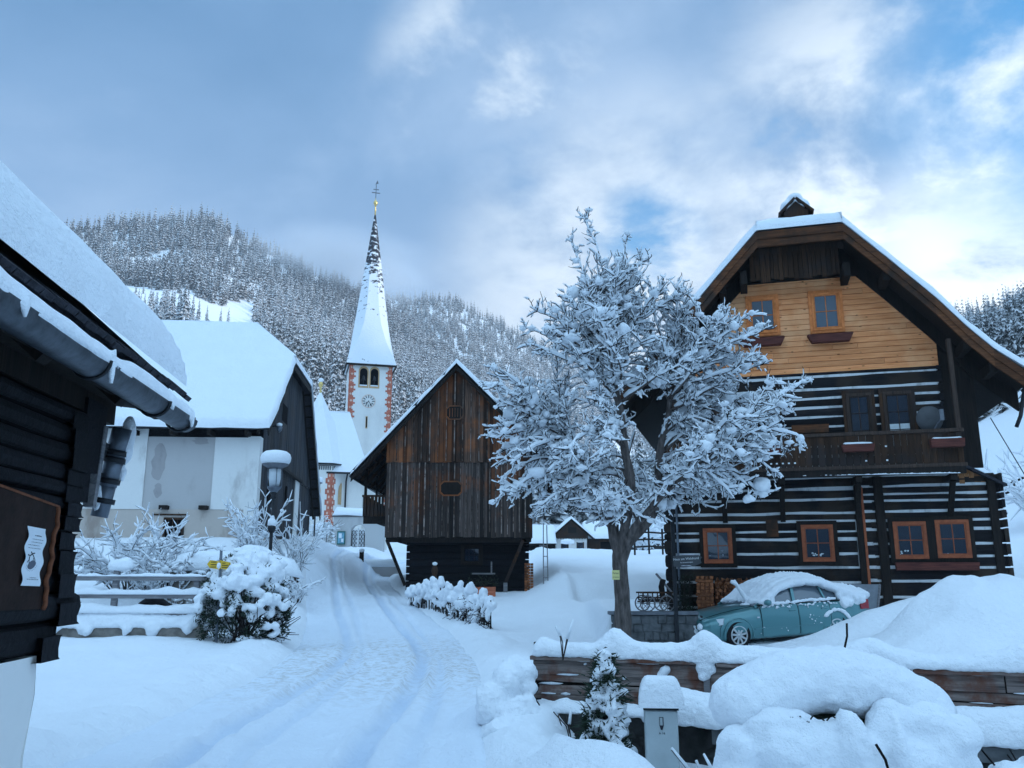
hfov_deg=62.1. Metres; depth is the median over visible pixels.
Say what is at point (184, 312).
spruce tree
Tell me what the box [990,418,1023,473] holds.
overhead cable
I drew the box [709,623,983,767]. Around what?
snow dome bush
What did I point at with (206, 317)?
spruce tree
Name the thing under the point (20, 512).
notice board
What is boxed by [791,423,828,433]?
flower box
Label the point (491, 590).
planter
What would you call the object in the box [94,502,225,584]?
snowy shrub
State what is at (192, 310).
spruce tree
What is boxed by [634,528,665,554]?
hillside fence
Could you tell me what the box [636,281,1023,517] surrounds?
forest
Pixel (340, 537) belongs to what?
notice case
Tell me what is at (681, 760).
dry stalks
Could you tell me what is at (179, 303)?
spruce tree
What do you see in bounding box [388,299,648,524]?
hill
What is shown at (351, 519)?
churchyard wall
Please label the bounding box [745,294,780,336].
window
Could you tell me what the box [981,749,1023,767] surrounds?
buried bush
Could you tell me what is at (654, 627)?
terrace stone wall
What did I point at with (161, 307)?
spruce tree
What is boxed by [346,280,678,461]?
forest
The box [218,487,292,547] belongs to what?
snowy shrub
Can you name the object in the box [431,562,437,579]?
carved post
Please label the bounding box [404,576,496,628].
hedge
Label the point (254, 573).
evergreen bush
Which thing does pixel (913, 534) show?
window
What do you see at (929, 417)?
satellite dish
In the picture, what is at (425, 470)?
timber barn
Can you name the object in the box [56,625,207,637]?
garden kerb wall
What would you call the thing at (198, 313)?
spruce tree
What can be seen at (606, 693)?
garden conifer
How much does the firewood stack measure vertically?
1.424 m
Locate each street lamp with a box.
[260,450,290,619]
[313,477,322,535]
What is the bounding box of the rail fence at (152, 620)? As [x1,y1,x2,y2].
[56,557,211,635]
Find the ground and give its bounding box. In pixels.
[22,314,1023,767]
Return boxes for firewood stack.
[695,576,755,609]
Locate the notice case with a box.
[337,531,345,544]
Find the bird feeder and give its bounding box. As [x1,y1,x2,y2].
[561,539,573,547]
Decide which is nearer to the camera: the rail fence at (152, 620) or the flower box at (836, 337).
the rail fence at (152, 620)
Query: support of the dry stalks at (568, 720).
on the ground
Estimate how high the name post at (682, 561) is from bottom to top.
3.300 m
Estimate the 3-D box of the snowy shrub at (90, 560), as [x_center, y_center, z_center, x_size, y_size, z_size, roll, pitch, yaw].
[-9.802,4.277,22.176,4.062,2.276,4.762,0,-13,0]
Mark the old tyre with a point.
(163, 602)
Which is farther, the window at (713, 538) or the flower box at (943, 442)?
the window at (713, 538)
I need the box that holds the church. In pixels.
[309,181,396,549]
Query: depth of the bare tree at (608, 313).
18.95 m
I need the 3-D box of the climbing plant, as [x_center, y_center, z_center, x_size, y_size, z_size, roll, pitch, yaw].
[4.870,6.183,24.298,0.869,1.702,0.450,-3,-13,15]
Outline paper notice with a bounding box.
[20,526,45,585]
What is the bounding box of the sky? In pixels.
[0,0,1023,372]
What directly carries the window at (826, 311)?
in the log house at (797, 271)
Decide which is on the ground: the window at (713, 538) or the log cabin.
the log cabin
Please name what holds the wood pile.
on the ground
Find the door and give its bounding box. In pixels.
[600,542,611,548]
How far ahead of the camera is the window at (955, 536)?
22.92 m
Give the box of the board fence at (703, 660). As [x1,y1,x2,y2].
[530,628,1023,706]
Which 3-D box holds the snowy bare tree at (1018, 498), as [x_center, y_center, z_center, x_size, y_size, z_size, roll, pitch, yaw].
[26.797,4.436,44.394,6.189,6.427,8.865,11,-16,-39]
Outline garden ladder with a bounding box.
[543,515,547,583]
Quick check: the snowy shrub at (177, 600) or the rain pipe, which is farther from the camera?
the snowy shrub at (177, 600)
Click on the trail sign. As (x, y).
(615, 574)
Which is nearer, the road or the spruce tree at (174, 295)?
the road
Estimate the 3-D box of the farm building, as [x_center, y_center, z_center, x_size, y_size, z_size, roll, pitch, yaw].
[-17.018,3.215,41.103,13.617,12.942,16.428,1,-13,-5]
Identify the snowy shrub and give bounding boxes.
[74,509,209,589]
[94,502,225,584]
[94,533,218,589]
[165,583,253,632]
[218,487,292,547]
[251,506,339,582]
[284,576,326,602]
[309,511,343,537]
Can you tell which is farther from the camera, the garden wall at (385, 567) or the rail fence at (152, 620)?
the garden wall at (385, 567)
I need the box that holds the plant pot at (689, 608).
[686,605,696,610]
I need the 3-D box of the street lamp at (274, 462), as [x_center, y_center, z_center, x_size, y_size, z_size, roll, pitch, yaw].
[-6.700,4.343,23.622,0.850,5.030,0.850,0,-13,0]
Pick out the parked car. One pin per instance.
(779, 604)
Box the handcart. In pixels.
[635,573,678,611]
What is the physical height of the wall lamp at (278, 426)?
0.414 m
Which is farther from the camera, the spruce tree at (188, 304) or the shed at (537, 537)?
the spruce tree at (188, 304)
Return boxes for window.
[162,517,184,536]
[460,545,482,564]
[568,527,575,532]
[699,524,737,566]
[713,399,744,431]
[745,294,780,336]
[796,520,839,565]
[807,288,844,333]
[841,389,877,452]
[878,387,917,451]
[887,517,933,562]
[929,515,977,561]
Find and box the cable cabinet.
[638,675,684,767]
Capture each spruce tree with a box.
[146,288,152,308]
[152,290,161,316]
[158,285,166,318]
[162,294,170,319]
[164,283,169,312]
[164,287,175,319]
[165,291,177,319]
[174,286,182,319]
[176,281,190,319]
[186,285,190,318]
[189,294,195,319]
[195,298,200,319]
[204,307,209,320]
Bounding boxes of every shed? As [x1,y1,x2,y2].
[529,524,556,550]
[582,521,619,548]
[631,519,664,549]
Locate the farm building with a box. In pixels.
[72,318,321,540]
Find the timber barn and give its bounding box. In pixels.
[349,359,552,591]
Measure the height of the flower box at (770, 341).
0.252 m
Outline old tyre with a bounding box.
[138,599,169,605]
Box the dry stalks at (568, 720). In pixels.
[553,703,585,736]
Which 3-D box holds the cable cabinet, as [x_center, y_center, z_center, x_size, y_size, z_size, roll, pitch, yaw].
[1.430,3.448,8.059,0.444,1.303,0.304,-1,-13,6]
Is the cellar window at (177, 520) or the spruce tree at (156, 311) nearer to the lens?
the cellar window at (177, 520)
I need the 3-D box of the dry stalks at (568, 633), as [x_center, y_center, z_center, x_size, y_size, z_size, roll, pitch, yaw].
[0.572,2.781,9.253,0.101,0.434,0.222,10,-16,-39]
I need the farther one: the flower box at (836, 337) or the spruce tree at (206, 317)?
the spruce tree at (206, 317)
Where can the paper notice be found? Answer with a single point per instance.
(32, 565)
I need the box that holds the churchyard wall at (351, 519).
[315,507,384,551]
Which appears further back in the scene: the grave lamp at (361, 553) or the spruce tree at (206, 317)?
the spruce tree at (206, 317)
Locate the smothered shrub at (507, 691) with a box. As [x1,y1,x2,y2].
[475,654,541,737]
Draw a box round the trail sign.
[612,570,619,579]
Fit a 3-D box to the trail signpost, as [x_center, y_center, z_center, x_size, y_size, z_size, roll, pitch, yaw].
[-6.380,4.617,18.416,0.540,2.281,0.136,0,-13,0]
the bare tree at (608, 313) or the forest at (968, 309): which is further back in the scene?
the forest at (968, 309)
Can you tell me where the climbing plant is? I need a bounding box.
[669,572,695,610]
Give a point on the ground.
(94, 696)
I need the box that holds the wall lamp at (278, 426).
[272,423,281,432]
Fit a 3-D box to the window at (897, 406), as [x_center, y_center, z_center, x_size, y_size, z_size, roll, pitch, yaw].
[10.899,1.030,23.933,0.940,1.860,0.102,-3,-13,15]
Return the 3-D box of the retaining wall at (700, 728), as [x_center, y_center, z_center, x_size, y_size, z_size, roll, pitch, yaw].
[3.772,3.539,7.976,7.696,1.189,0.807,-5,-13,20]
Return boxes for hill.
[81,222,570,546]
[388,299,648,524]
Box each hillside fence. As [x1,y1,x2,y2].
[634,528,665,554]
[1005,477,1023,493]
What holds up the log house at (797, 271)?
on the ground
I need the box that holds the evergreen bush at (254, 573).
[190,545,300,643]
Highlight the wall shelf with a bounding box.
[472,562,494,573]
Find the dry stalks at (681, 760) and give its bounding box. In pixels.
[671,747,711,767]
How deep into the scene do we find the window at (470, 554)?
34.08 m
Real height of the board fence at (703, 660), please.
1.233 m
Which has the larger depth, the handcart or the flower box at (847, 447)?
the flower box at (847, 447)
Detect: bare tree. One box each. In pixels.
[477,206,813,637]
[619,516,665,549]
[637,504,666,545]
[975,444,1023,519]
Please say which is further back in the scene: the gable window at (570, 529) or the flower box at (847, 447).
the gable window at (570, 529)
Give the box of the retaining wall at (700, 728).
[537,687,1023,767]
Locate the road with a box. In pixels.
[58,542,485,767]
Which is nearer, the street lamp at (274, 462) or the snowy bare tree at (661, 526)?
the street lamp at (274, 462)
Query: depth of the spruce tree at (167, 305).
474.45 m
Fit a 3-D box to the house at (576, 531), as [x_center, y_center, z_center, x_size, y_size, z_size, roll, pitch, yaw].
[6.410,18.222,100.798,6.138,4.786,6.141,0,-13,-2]
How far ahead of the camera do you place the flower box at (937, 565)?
22.72 m
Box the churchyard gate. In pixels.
[351,528,364,546]
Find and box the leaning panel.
[848,584,880,609]
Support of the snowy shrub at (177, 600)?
on the ground
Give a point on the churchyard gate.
(358, 537)
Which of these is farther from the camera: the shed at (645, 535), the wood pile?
the shed at (645, 535)
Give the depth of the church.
82.00 m
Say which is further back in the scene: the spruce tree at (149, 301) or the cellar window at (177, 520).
the spruce tree at (149, 301)
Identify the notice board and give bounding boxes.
[0,484,60,610]
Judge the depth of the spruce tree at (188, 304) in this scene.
352.12 m
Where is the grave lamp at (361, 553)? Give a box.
[359,548,364,561]
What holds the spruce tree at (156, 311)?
on the hill at (240, 312)
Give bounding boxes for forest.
[64,204,551,524]
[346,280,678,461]
[532,433,655,522]
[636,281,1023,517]
[949,284,1023,318]
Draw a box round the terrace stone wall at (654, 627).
[607,611,702,642]
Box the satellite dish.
[916,406,944,428]
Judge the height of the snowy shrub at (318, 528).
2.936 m
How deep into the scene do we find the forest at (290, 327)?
700.41 m
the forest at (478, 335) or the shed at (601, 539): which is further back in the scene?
the forest at (478, 335)
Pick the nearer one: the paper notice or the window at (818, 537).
the paper notice
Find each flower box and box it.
[742,336,784,347]
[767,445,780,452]
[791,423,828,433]
[807,331,852,343]
[841,442,874,452]
[895,562,979,569]
[929,436,964,447]
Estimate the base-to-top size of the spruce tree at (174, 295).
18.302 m
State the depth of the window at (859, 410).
24.24 m
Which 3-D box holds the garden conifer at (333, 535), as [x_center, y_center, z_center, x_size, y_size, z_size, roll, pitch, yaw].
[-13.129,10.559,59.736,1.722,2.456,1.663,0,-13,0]
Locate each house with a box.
[551,516,594,548]
[618,193,1023,610]
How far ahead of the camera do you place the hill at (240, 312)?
564.01 m
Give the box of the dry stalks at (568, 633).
[555,619,573,659]
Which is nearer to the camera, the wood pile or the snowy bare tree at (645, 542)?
the wood pile
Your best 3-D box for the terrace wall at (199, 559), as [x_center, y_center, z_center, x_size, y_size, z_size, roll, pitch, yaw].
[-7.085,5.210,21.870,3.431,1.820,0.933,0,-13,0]
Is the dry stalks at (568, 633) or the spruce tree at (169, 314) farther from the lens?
the spruce tree at (169, 314)
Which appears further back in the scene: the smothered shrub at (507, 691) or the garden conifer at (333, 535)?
the garden conifer at (333, 535)
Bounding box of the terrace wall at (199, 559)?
[167,550,303,623]
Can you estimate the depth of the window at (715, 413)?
25.27 m
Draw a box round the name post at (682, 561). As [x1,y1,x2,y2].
[670,509,701,642]
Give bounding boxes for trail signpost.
[207,544,230,642]
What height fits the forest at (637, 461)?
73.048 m
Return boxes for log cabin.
[0,160,197,767]
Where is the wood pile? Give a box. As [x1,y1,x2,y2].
[524,563,532,590]
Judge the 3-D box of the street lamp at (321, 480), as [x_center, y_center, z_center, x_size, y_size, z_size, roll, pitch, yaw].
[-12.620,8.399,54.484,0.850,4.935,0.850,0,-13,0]
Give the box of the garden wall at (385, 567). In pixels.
[364,559,397,576]
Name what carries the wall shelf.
attached to the timber barn
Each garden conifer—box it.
[318,516,335,545]
[570,647,637,752]
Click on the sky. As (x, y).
(483, 128)
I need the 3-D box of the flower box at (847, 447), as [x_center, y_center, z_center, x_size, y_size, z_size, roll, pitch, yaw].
[9.393,1.706,23.076,0.856,0.266,0.232,-3,-13,15]
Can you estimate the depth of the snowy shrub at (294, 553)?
28.72 m
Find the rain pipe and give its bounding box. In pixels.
[83,416,135,517]
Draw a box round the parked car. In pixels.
[692,571,869,644]
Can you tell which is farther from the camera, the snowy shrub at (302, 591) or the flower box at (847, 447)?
the snowy shrub at (302, 591)
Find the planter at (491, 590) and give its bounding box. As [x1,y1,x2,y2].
[466,573,497,596]
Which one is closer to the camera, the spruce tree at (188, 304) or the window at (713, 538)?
the window at (713, 538)
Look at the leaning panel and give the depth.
21.42 m
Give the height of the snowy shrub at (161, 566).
1.602 m

